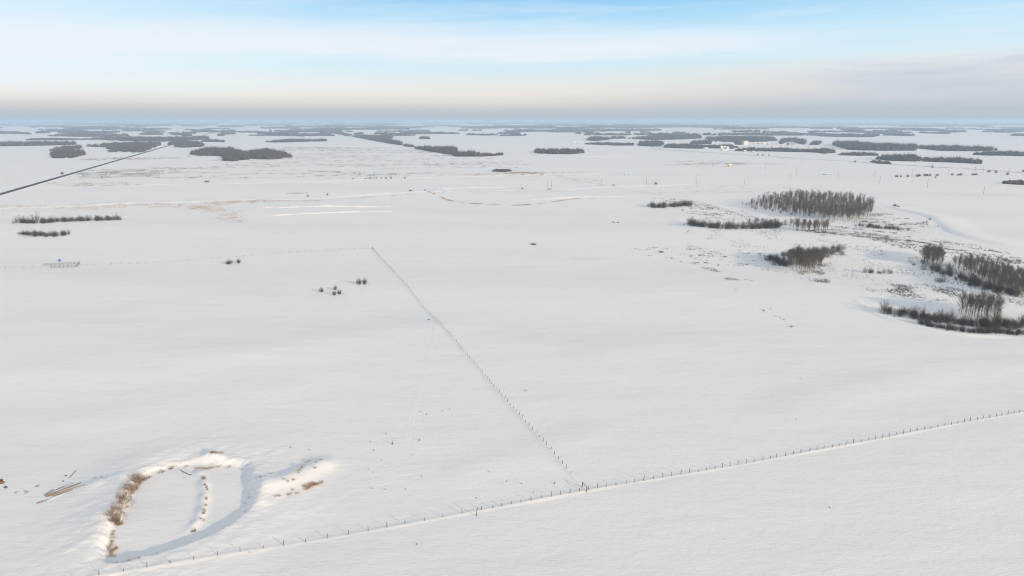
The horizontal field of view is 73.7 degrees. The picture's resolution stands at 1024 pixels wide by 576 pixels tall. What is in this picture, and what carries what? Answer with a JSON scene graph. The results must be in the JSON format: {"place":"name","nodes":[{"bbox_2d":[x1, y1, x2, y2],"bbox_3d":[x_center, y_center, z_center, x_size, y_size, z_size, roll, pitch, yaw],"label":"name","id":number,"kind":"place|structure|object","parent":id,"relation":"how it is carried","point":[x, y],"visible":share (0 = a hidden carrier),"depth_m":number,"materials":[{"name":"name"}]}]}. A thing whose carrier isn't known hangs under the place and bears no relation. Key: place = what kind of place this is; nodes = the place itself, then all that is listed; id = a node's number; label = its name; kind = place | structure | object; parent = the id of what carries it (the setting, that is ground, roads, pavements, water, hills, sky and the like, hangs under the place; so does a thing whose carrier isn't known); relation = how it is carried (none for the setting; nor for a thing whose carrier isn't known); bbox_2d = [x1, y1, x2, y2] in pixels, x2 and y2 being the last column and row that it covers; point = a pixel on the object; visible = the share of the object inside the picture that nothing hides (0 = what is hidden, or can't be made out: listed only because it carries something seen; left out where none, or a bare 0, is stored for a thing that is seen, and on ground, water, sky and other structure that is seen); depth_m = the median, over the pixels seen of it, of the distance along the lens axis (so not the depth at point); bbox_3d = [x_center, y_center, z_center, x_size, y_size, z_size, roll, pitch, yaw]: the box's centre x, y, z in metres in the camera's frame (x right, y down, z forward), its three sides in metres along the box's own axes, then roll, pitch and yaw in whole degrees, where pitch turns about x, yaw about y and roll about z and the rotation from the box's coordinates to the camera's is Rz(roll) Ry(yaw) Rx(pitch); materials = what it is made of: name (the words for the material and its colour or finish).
{"place":"outdoors","nodes":[
{"label":"outdoors","id":0,"kind":"place"},
{"bbox_2d":[106,530,115,555],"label":"dry grass","id":1,"kind":"structure","parent":0,"point":[112,541],"depth_m":167.74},
{"bbox_2d":[100,462,251,562],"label":"dry grass","id":2,"kind":"structure","parent":0,"point":[189,542],"depth_m":173.38,"materials":[{"name":"brown plant"}]},
{"bbox_2d":[31,173,603,188],"bbox_3d":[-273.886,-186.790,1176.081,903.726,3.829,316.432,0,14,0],"label":"road","id":3,"kind":"structure","parent":0,"point":[314,181],"depth_m":1162.04,"materials":[{"name":"white snow"}]},
{"bbox_2d":[0,183,687,208],"bbox_3d":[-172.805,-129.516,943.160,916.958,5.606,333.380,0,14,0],"label":"road","id":4,"kind":"structure","parent":0,"point":[99,204],"depth_m":915.58,"materials":[{"name":"white snow"}]},
{"bbox_2d":[0,121,1023,575],"bbox_3d":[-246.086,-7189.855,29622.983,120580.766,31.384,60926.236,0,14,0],"label":"ground","id":5,"kind":"structure","parent":0,"point":[598,347],"depth_m":286.33,"materials":[{"name":"white snow"}]},
{"bbox_2d":[0,131,30,134],"bbox_3d":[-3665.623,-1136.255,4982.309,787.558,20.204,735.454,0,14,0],"label":"wood","id":6,"kind":"object","parent":5,"relation":"on","point":[14,132],"visible":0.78,"depth_m":4802.22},
{"bbox_2d":[6,213,55,213],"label":"snow bank","id":7,"kind":"structure","parent":5,"relation":"on","point":[31,213],"depth_m":750.39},
{"bbox_2d":[31,210,39,222],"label":"willow shrub","id":8,"kind":"object","parent":5,"relation":"on","point":[36,219],"visible":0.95,"depth_m":674.29,"materials":[{"name":"grey plant"}]},
{"bbox_2d":[0,139,76,145],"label":"shelterbelt","id":9,"kind":"object","parent":5,"relation":"on","point":[30,143],"visible":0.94,"depth_m":2757.84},
{"bbox_2d":[26,138,99,139],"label":"wood","id":10,"kind":"object","parent":5,"relation":"on","point":[62,139],"visible":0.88,"depth_m":3561.76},
{"bbox_2d":[48,261,79,267],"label":"corral fence","id":11,"kind":"object","parent":5,"relation":"on","point":[51,264],"visible":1,"depth_m":486.14,"materials":[{"name":"wood"}]},
{"bbox_2d":[49,144,82,150],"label":"wood","id":12,"kind":"object","parent":5,"relation":"on","point":[78,146],"visible":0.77,"depth_m":2357.36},
{"bbox_2d":[49,147,85,157],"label":"wood","id":13,"kind":"object","parent":5,"relation":"on","point":[69,153],"visible":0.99,"depth_m":1929.85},
{"bbox_2d":[48,133,129,136],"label":"wood","id":14,"kind":"object","parent":5,"relation":"on","point":[88,135],"visible":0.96,"depth_m":4221.68,"materials":[{"name":"grey plant"}]},
{"bbox_2d":[43,182,137,187],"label":"dry grass","id":15,"kind":"structure","parent":5,"relation":"on","point":[92,184],"depth_m":1092.16,"materials":[{"name":"beige plant"}]},
{"bbox_2d":[0,129,224,196],"bbox_3d":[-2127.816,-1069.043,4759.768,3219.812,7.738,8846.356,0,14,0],"label":"road embankment","id":16,"kind":"structure","parent":5,"relation":"on","point":[75,173],"depth_m":1241.69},
{"bbox_2d":[0,129,223,194],"bbox_3d":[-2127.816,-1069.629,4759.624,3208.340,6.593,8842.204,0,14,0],"label":"highway","id":17,"kind":"structure","parent":16,"relation":"on","point":[2,193],"depth_m":1277.11,"materials":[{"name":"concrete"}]},
{"bbox_2d":[107,515,122,525],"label":"grass tuft","id":18,"kind":"object","parent":5,"relation":"on","point":[117,522],"visible":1,"depth_m":176.04,"materials":[{"name":"brown plant"}]},
{"bbox_2d":[86,140,161,152],"bbox_3d":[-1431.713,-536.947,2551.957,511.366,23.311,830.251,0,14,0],"label":"wood","id":19,"kind":"object","parent":5,"relation":"on","point":[135,146],"visible":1,"depth_m":2533.76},
{"bbox_2d":[102,472,147,521],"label":"reed bed","id":20,"kind":"object","parent":5,"relation":"on","point":[137,479],"visible":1,"depth_m":186.21,"materials":[{"name":"brown plant"}]},
{"bbox_2d":[83,156,179,160],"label":"dry grass","id":21,"kind":"structure","parent":5,"relation":"on","point":[130,158],"depth_m":1812.65,"materials":[{"name":"beige plant"}]},
{"bbox_2d":[63,169,224,178],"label":"dry grass","id":22,"kind":"structure","parent":5,"relation":"on","point":[116,171],"depth_m":1311.66,"materials":[{"name":"beige plant"}]},
{"bbox_2d":[92,135,208,141],"bbox_3d":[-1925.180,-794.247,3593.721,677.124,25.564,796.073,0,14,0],"label":"wood","id":23,"kind":"object","parent":5,"relation":"on","point":[157,138],"visible":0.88,"depth_m":3495.22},
{"bbox_2d":[0,199,320,209],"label":"dry grass","id":24,"kind":"structure","parent":5,"relation":"on","point":[161,204],"depth_m":828.62,"materials":[{"name":"beige plant"}]},
{"bbox_2d":[168,139,204,147],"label":"wood","id":25,"kind":"object","parent":5,"relation":"on","point":[180,143],"visible":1,"depth_m":2703.05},
{"bbox_2d":[5,248,367,267],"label":"wire fence","id":26,"kind":"object","parent":5,"relation":"on","point":[221,257],"visible":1,"depth_m":519.32,"materials":[{"name":"grey metal"}]},
{"bbox_2d":[190,476,207,531],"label":"dry grass","id":27,"kind":"structure","parent":5,"relation":"on","point":[202,508],"depth_m":181.63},
{"bbox_2d":[192,129,217,131],"bbox_3d":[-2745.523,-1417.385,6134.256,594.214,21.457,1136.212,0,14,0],"label":"wood","id":28,"kind":"object","parent":5,"relation":"on","point":[206,130],"visible":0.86,"depth_m":5793.76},
{"bbox_2d":[174,204,251,222],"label":"dry grass","id":29,"kind":"structure","parent":5,"relation":"on","point":[216,211],"depth_m":776.51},
{"bbox_2d":[200,138,225,141],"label":"wood","id":30,"kind":"object","parent":5,"relation":"on","point":[210,140],"visible":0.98,"depth_m":3216.68,"materials":[{"name":"grey plant"}]},
{"bbox_2d":[189,145,252,160],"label":"wood","id":31,"kind":"object","parent":5,"relation":"on","point":[227,154],"visible":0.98,"depth_m":1960.10,"materials":[{"name":"grey plant"}]},
{"bbox_2d":[234,147,292,159],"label":"wood","id":32,"kind":"object","parent":5,"relation":"on","point":[266,153],"visible":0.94,"depth_m":1889.53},
{"bbox_2d":[266,214,296,216],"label":"snow bank","id":33,"kind":"structure","parent":5,"relation":"on","point":[281,215],"depth_m":735.36,"materials":[{"name":"white snow"}]},
{"bbox_2d":[248,133,334,136],"bbox_3d":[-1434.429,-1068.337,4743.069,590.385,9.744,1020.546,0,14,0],"label":"wood","id":34,"kind":"object","parent":5,"relation":"on","point":[304,134],"visible":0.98,"depth_m":4601.03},
{"bbox_2d":[269,458,321,496],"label":"dry grass","id":35,"kind":"structure","parent":5,"relation":"on","point":[294,479],"depth_m":197.43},
{"bbox_2d":[265,138,327,142],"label":"wood","id":36,"kind":"object","parent":5,"relation":"on","point":[298,140],"visible":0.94,"depth_m":3222.12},
{"bbox_2d":[302,480,323,489],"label":"grass clump","id":37,"kind":"object","parent":5,"relation":"on","point":[309,485],"visible":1,"depth_m":192.88,"materials":[{"name":"beige plant"}]},
{"bbox_2d":[134,147,525,178],"bbox_3d":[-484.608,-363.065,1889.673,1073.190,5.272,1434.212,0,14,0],"label":"dry grass","id":38,"kind":"structure","parent":5,"relation":"on","point":[331,164],"depth_m":1561.11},
{"bbox_2d":[276,205,389,207],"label":"snow bank","id":39,"kind":"structure","parent":5,"relation":"on","point":[327,206],"depth_m":804.98,"materials":[{"name":"white snow"}]},
{"bbox_2d":[325,130,351,135],"bbox_3d":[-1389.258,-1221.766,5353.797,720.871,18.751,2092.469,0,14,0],"label":"shelterbelt","id":40,"kind":"object","parent":5,"relation":"on","point":[340,133],"visible":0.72,"depth_m":5033.07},
{"bbox_2d":[295,211,394,213],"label":"snow bank","id":41,"kind":"structure","parent":5,"relation":"on","point":[341,212],"depth_m":750.00,"materials":[{"name":"white snow"}]},
{"bbox_2d":[312,127,410,130],"bbox_3d":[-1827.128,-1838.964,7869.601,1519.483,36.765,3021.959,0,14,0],"label":"wood","id":42,"kind":"object","parent":5,"relation":"on","point":[348,128],"visible":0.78,"depth_m":7290.44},
{"bbox_2d":[331,477,399,500],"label":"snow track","id":43,"kind":"structure","parent":5,"relation":"on","point":[338,497],"depth_m":192.75,"materials":[{"name":"white snow"}]},
{"bbox_2d":[352,134,402,144],"bbox_3d":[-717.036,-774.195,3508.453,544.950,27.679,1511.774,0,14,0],"label":"shelterbelt","id":44,"kind":"object","parent":5,"relation":"on","point":[383,138],"visible":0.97,"depth_m":3435.15,"materials":[{"name":"grey plant"}]},
{"bbox_2d":[341,463,440,492],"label":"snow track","id":45,"kind":"structure","parent":5,"relation":"on","point":[408,472],"depth_m":198.44,"materials":[{"name":"white snow"}]},
{"bbox_2d":[402,324,439,443],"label":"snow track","id":46,"kind":"structure","parent":5,"relation":"on","point":[411,416],"depth_m":257.14,"materials":[{"name":"white snow"}]},
{"bbox_2d":[414,144,482,156],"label":"shelterbelt","id":47,"kind":"object","parent":5,"relation":"on","point":[450,150],"visible":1,"depth_m":2087.34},
{"bbox_2d":[372,248,571,471],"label":"wire fence","id":48,"kind":"object","parent":5,"relation":"on","point":[478,367],"visible":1,"depth_m":271.24,"materials":[{"name":"grey metal"}]},
{"bbox_2d":[444,187,508,188],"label":"snow bank","id":49,"kind":"structure","parent":5,"relation":"on","point":[475,187],"depth_m":1039.09,"materials":[{"name":"white snow"}]},
{"bbox_2d":[372,249,587,491],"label":"snow drift","id":50,"kind":"object","parent":5,"relation":"on","point":[548,447],"visible":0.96,"depth_m":251.44,"materials":[{"name":"white snow"}]},
{"bbox_2d":[461,126,511,128],"bbox_3d":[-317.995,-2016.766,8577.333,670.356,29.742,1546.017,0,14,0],"label":"wood","id":51,"kind":"object","parent":5,"relation":"on","point":[485,127],"visible":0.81,"depth_m":8133.77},
{"bbox_2d":[481,152,503,155],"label":"wood","id":52,"kind":"object","parent":5,"relation":"on","point":[491,154],"visible":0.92,"depth_m":1975.37,"materials":[{"name":"grey plant"}]},
{"bbox_2d":[492,169,511,171],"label":"wood","id":53,"kind":"object","parent":5,"relation":"on","point":[501,170],"visible":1,"depth_m":1355.48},
{"bbox_2d":[427,191,592,204],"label":"dry grass","id":54,"kind":"structure","parent":5,"relation":"on","point":[495,204],"depth_m":865.64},
{"bbox_2d":[0,121,1023,135],"bbox_3d":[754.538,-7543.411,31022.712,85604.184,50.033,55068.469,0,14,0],"label":"distant woods","id":55,"kind":"object","parent":5,"relation":"on","point":[69,128],"visible":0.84,"depth_m":9104.61,"materials":[{"name":"grey plant"}]},
{"bbox_2d":[12,198,1023,334],"bbox_3d":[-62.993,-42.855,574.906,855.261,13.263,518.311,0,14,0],"label":"willow thicket","id":56,"kind":"object","parent":5,"relation":"on","point":[995,324],"visible":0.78,"depth_m":416.89,"materials":[{"name":"plant"}]},
{"bbox_2d":[485,172,581,175],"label":"dry grass","id":57,"kind":"structure","parent":5,"relation":"on","point":[526,172],"depth_m":1313.66,"materials":[{"name":"beige plant"}]},
{"bbox_2d":[83,410,1023,575],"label":"wire fence","id":58,"kind":"object","parent":5,"relation":"on","point":[606,485],"visible":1,"depth_m":192.17,"materials":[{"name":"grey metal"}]},
{"bbox_2d":[534,146,583,153],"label":"wood","id":59,"kind":"object","parent":5,"relation":"on","point":[540,150],"visible":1,"depth_m":2094.99,"materials":[{"name":"grey plant"}]},
{"bbox_2d":[549,130,593,132],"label":"wood","id":60,"kind":"object","parent":5,"relation":"on","point":[580,131],"visible":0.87,"depth_m":5702.04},
{"bbox_2d":[524,196,627,200],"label":"snow bank","id":61,"kind":"structure","parent":5,"relation":"on","point":[574,197],"depth_m":890.42,"materials":[{"name":"white snow"}]},
{"bbox_2d":[586,136,609,140],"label":"wood","id":62,"kind":"object","parent":5,"relation":"on","point":[597,138],"visible":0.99,"depth_m":3484.87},
{"bbox_2d":[550,128,661,130],"bbox_3d":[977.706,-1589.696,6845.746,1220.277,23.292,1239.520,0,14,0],"label":"wood","id":63,"kind":"object","parent":5,"relation":"on","point":[626,129],"visible":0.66,"depth_m":6628.32,"materials":[{"name":"grey plant"}]},
{"bbox_2d":[583,156,628,156],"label":"snow bank","id":64,"kind":"structure","parent":5,"relation":"on","point":[605,156],"depth_m":1914.36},
{"bbox_2d":[585,141,633,145],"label":"wood","id":65,"kind":"object","parent":5,"relation":"on","point":[612,144],"visible":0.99,"depth_m":2812.53,"materials":[{"name":"grey plant"}]},
{"bbox_2d":[609,135,625,138],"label":"wood","id":66,"kind":"object","parent":5,"relation":"on","point":[618,137],"visible":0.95,"depth_m":3752.86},
{"bbox_2d":[637,139,664,146],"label":"wood","id":67,"kind":"object","parent":5,"relation":"on","point":[653,143],"visible":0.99,"depth_m":2759.96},
{"bbox_2d":[629,133,701,139],"bbox_3d":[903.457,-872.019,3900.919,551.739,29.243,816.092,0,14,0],"label":"wood","id":68,"kind":"object","parent":5,"relation":"on","point":[675,136],"visible":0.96,"depth_m":3665.91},
{"bbox_2d":[664,143,717,148],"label":"shelterbelt","id":69,"kind":"object","parent":5,"relation":"on","point":[688,146],"visible":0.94,"depth_m":2497.87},
{"bbox_2d":[634,247,762,265],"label":"brush","id":70,"kind":"object","parent":5,"relation":"on","point":[704,255],"visible":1,"depth_m":524.69,"materials":[{"name":"plant"}]},
{"bbox_2d":[689,139,712,143],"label":"wood","id":71,"kind":"object","parent":5,"relation":"on","point":[709,141],"visible":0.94,"depth_m":2933.96,"materials":[{"name":"grey plant"}]},
{"bbox_2d":[654,198,782,225],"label":"brush","id":72,"kind":"object","parent":5,"relation":"on","point":[714,213],"visible":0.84,"depth_m":761.44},
{"bbox_2d":[666,160,781,165],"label":"dry grass","id":73,"kind":"structure","parent":5,"relation":"on","point":[718,161],"depth_m":1604.77,"materials":[{"name":"beige plant"}]},
{"bbox_2d":[717,143,738,148],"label":"wood","id":74,"kind":"object","parent":5,"relation":"on","point":[730,146],"visible":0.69,"depth_m":2518.10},
{"bbox_2d":[705,134,777,141],"bbox_3d":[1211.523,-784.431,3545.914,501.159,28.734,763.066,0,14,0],"label":"wood","id":75,"kind":"object","parent":5,"relation":"on","point":[749,138],"visible":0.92,"depth_m":3401.78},
{"bbox_2d":[468,161,1023,258],"bbox_3d":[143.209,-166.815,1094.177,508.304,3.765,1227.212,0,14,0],"label":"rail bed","id":76,"kind":"object","parent":5,"relation":"on","point":[914,239],"visible":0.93,"depth_m":663.50,"materials":[{"name":"white snow"}]},
{"bbox_2d":[715,132,798,135],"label":"wood","id":77,"kind":"object","parent":5,"relation":"on","point":[771,133],"visible":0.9,"depth_m":4538.13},
{"bbox_2d":[735,146,819,152],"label":"shelterbelt","id":78,"kind":"object","parent":5,"relation":"on","point":[783,149],"visible":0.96,"depth_m":2233.95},
{"bbox_2d":[778,136,806,144],"bbox_3d":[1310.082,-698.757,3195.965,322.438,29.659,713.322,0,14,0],"label":"wood","id":79,"kind":"object","parent":5,"relation":"on","point":[790,139],"visible":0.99,"depth_m":3145.28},
{"bbox_2d":[803,256,812,272],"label":"aspen tree","id":80,"kind":"object","parent":5,"relation":"on","point":[808,257],"visible":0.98,"depth_m":468.52,"materials":[{"name":"brown plant"}]},
{"bbox_2d":[796,263,827,274],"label":"brush","id":81,"kind":"object","parent":5,"relation":"on","point":[812,270],"visible":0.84,"depth_m":474.56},
{"bbox_2d":[809,140,821,144],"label":"wood","id":82,"kind":"object","parent":5,"relation":"on","point":[815,142],"visible":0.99,"depth_m":2860.16,"materials":[{"name":"grey plant"}]},
{"bbox_2d":[818,146,835,153],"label":"wood","id":83,"kind":"object","parent":5,"relation":"on","point":[824,150],"visible":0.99,"depth_m":2120.69,"materials":[{"name":"grey plant"}]},
{"bbox_2d":[806,133,875,136],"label":"wood","id":84,"kind":"object","parent":5,"relation":"on","point":[866,135],"visible":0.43,"depth_m":4313.21,"materials":[{"name":"grey plant"}]},
{"bbox_2d":[820,133,864,136],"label":"wood","id":85,"kind":"object","parent":5,"relation":"on","point":[836,135],"visible":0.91,"depth_m":4154.51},
{"bbox_2d":[684,214,1021,304],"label":"brush","id":86,"kind":"object","parent":5,"relation":"on","point":[863,251],"visible":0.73,"depth_m":532.80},
{"bbox_2d":[838,151,878,155],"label":"wood","id":87,"kind":"object","parent":5,"relation":"on","point":[853,153],"visible":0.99,"depth_m":1978.03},
{"bbox_2d":[832,138,917,150],"bbox_3d":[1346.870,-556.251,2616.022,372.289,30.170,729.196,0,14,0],"label":"wood","id":88,"kind":"object","parent":5,"relation":"on","point":[862,145],"visible":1,"depth_m":2371.93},
{"bbox_2d":[870,160,890,163],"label":"wood","id":89,"kind":"object","parent":5,"relation":"on","point":[880,162],"visible":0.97,"depth_m":1614.56,"materials":[{"name":"grey plant"}]},
{"bbox_2d":[742,189,1023,315],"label":"aspen grove","id":90,"kind":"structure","parent":5,"relation":"on","point":[800,193],"depth_m":769.19,"materials":[{"name":"plant"}]},
{"bbox_2d":[849,213,942,228],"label":"brush","id":91,"kind":"object","parent":5,"relation":"on","point":[885,223],"visible":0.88,"depth_m":689.06,"materials":[{"name":"brown plant"}]},
{"bbox_2d":[875,152,922,161],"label":"wood","id":92,"kind":"object","parent":5,"relation":"on","point":[904,157],"visible":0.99,"depth_m":1730.63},
{"bbox_2d":[792,225,1022,263],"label":"brush","id":93,"kind":"object","parent":5,"relation":"on","point":[889,238],"visible":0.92,"depth_m":573.97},
{"bbox_2d":[850,297,1021,338],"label":"snow bank","id":94,"kind":"structure","parent":5,"relation":"on","point":[863,305],"depth_m":338.70,"materials":[{"name":"white snow"}]},
{"bbox_2d":[915,128,966,131],"bbox_3d":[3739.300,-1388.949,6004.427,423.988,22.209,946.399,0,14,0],"label":"wood","id":95,"kind":"object","parent":5,"relation":"on","point":[963,130],"visible":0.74,"depth_m":5935.40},
{"bbox_2d":[922,153,981,163],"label":"wood","id":96,"kind":"object","parent":5,"relation":"on","point":[958,159],"visible":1,"depth_m":1656.98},
{"bbox_2d":[881,205,1023,247],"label":"creek bank","id":97,"kind":"structure","parent":5,"relation":"on","point":[958,226],"depth_m":655.54,"materials":[{"name":"white snow"}]},
{"bbox_2d":[884,281,1022,304],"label":"brush","id":98,"kind":"object","parent":5,"relation":"on","point":[905,289],"visible":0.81,"depth_m":403.61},
{"bbox_2d":[917,143,997,150],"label":"wood","id":99,"kind":"object","parent":5,"relation":"on","point":[956,147],"visible":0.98,"depth_m":2299.39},
{"bbox_2d":[957,294,971,313],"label":"aspen tree","id":100,"kind":"object","parent":5,"relation":"on","point":[963,298],"visible":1,"depth_m":354.70,"materials":[{"name":"brown plant"}]},
{"bbox_2d":[967,292,975,313],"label":"aspen tree","id":101,"kind":"object","parent":5,"relation":"on","point":[970,297],"visible":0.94,"depth_m":355.00,"materials":[{"name":"brown plant"}]},
{"bbox_2d":[972,296,986,317],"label":"aspen tree","id":102,"kind":"object","parent":5,"relation":"on","point":[979,299],"visible":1,"depth_m":347.44,"materials":[{"name":"brown plant"}]},
{"bbox_2d":[976,292,988,315],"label":"aspen tree","id":103,"kind":"object","parent":5,"relation":"on","point":[984,295],"visible":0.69,"depth_m":352.40,"materials":[{"name":"brown plant"}]},
{"bbox_2d":[982,295,994,312],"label":"aspen tree","id":104,"kind":"object","parent":5,"relation":"on","point":[988,302],"visible":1,"depth_m":346.58,"materials":[{"name":"brown plant"}]},
{"bbox_2d":[973,148,1023,155],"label":"wood","id":105,"kind":"object","parent":5,"relation":"on","point":[1004,153],"visible":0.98,"depth_m":1981.74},
{"bbox_2d":[993,291,1004,311],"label":"aspen tree","id":106,"kind":"object","parent":5,"relation":"on","point":[998,294],"visible":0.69,"depth_m":355.86,"materials":[{"name":"brown plant"}]},
{"bbox_2d":[991,300,1007,313],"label":"aspen tree","id":107,"kind":"object","parent":5,"relation":"on","point":[998,307],"visible":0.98,"depth_m":347.07,"materials":[{"name":"brown plant"}]},
{"bbox_2d":[1002,179,1023,184],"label":"wood","id":108,"kind":"object","parent":5,"relation":"on","point":[1018,182],"visible":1,"depth_m":1092.29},
{"bbox_2d":[0,0,1023,120],"label":"sky","id":109,"kind":"structure","parent":0,"point":[61,60],"materials":[{"name":"blue"}]},
{"bbox_2d":[635,148,1023,173],"bbox_3d":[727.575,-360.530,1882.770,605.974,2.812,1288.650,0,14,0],"label":"road","id":110,"kind":"structure","parent":0,"point":[842,161],"depth_m":1677.09,"materials":[{"name":"white snow"}]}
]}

